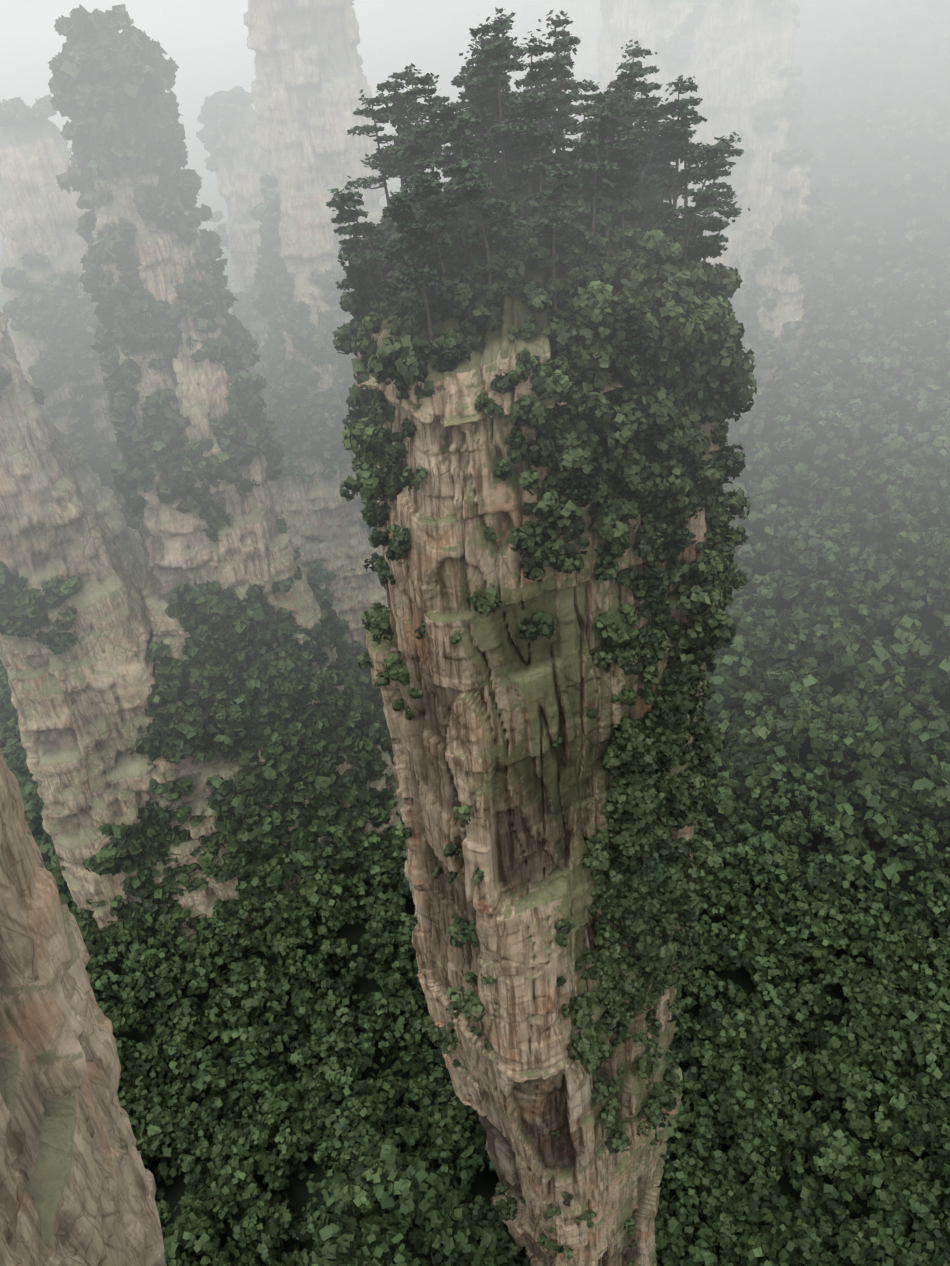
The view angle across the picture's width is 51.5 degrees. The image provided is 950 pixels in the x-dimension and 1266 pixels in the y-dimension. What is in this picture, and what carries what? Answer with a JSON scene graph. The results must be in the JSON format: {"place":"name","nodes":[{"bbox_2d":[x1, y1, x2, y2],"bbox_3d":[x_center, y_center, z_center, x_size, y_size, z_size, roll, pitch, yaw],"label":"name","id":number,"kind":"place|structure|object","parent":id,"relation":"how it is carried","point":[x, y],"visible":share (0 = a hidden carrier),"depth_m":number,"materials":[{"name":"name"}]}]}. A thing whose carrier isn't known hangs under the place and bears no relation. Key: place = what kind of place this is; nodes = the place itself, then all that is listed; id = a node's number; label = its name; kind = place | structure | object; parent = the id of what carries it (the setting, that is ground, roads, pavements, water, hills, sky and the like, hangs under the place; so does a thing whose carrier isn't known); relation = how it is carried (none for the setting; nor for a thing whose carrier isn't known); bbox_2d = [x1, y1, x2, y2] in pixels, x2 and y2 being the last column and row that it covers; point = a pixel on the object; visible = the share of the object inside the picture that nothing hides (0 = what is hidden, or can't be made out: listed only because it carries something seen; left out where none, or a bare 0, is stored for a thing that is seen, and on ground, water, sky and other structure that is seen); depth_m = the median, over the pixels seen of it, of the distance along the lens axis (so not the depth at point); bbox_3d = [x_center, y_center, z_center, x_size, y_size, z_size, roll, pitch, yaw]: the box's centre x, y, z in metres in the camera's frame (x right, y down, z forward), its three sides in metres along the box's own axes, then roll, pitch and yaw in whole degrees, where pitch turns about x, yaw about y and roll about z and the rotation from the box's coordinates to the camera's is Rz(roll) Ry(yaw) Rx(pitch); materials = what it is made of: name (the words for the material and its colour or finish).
{"place":"outdoors","nodes":[
{"label":"outdoors","id":0,"kind":"place"},
{"bbox_2d":[0,0,174,26],"label":"sky","id":1,"kind":"structure","parent":0,"point":[12,12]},
{"bbox_2d":[0,0,949,1265],"bbox_3d":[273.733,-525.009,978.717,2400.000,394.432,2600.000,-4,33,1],"label":"terrain","id":2,"kind":"structure","parent":0,"point":[30,48],"depth_m":358.75,"materials":[{"name":"green plant"}]},
{"bbox_2d":[0,119,140,521],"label":"rock","id":3,"kind":"object","parent":2,"relation":"on","point":[41,211],"visible":0.17,"depth_m":276.81,"materials":[{"name":"stone"}]},
{"bbox_2d":[0,745,166,1265],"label":"rock pillar","id":4,"kind":"structure","parent":2,"relation":"on","point":[77,1185],"depth_m":29.91,"materials":[{"name":"stone"}]},
{"bbox_2d":[0,312,179,936],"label":"rock","id":5,"kind":"object","parent":2,"relation":"on","point":[79,705],"visible":0.48,"depth_m":252.29,"materials":[{"name":"stone"}]},
{"bbox_2d":[73,463,144,588],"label":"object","id":6,"kind":"object","parent":2,"relation":"on","point":[130,552],"visible":0.1,"depth_m":294.07,"materials":[{"name":"grey stone"}]},
{"bbox_2d":[165,233,281,607],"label":"shoulder rock","id":7,"kind":"object","parent":2,"relation":"on","point":[238,561],"visible":0.08,"depth_m":242.37,"materials":[{"name":"beige stone"}]},
{"bbox_2d":[77,28,404,962],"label":"pinnacle rock","id":8,"kind":"object","parent":2,"relation":"on","point":[175,544],"visible":0.15,"depth_m":256.72,"materials":[{"name":"beige stone"}]},
{"bbox_2d":[214,101,270,364],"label":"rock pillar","id":9,"kind":"structure","parent":2,"relation":"on","point":[245,166],"depth_m":343.47,"materials":[{"name":"grey stone"}]},
{"bbox_2d":[256,369,271,412],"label":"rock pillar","id":10,"kind":"structure","parent":2,"relation":"on","point":[265,393],"depth_m":335.37,"materials":[{"name":"grey stone"}]},
{"bbox_2d":[243,0,387,653],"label":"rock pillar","id":11,"kind":"structure","parent":2,"relation":"on","point":[308,83],"depth_m":291.50,"materials":[{"name":"grey stone"}]},
{"bbox_2d":[0,0,949,1265],"bbox_3d":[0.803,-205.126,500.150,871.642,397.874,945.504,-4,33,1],"label":"forest canopy","id":12,"kind":"object","parent":2,"relation":"on","point":[870,723],"visible":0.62,"depth_m":285.38,"materials":[{"name":"green plant"}]},
{"bbox_2d":[355,215,719,1265],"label":"pillar","id":13,"kind":"structure","parent":2,"relation":"on","point":[499,707],"depth_m":134.30,"materials":[{"name":"stone"}]},
{"bbox_2d":[326,7,750,921],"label":"tree foliage","id":14,"kind":"object","parent":13,"relation":"on","point":[418,183],"visible":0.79,"depth_m":98.09,"materials":[{"name":"green plant"}]},
{"bbox_2d":[345,24,734,1264],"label":"tree branches","id":15,"kind":"object","parent":13,"relation":"on","point":[595,194],"visible":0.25,"depth_m":99.50,"materials":[{"name":"green plant"}]},
{"bbox_2d":[332,150,756,1265],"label":"shrubs","id":16,"kind":"object","parent":13,"relation":"on","point":[646,446],"visible":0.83,"depth_m":112.25,"materials":[{"name":"green plant"}]},
{"bbox_2d":[542,0,602,137],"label":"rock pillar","id":17,"kind":"structure","parent":2,"relation":"on","point":[585,26],"depth_m":509.11,"materials":[{"name":"stone"}]},
{"bbox_2d":[597,0,795,316],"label":"rock","id":18,"kind":"object","parent":2,"relation":"on","point":[741,53],"depth_m":380.54,"materials":[{"name":"grey stone"}]},
{"bbox_2d":[751,365,776,421],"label":"rock pillar","id":19,"kind":"structure","parent":2,"relation":"on","point":[765,374],"depth_m":388.05,"materials":[{"name":"grey stone"}]},
{"bbox_2d":[751,162,812,359],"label":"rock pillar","id":20,"kind":"structure","parent":2,"relation":"on","point":[791,188],"depth_m":390.08,"materials":[{"name":"grey stone"}]}
]}

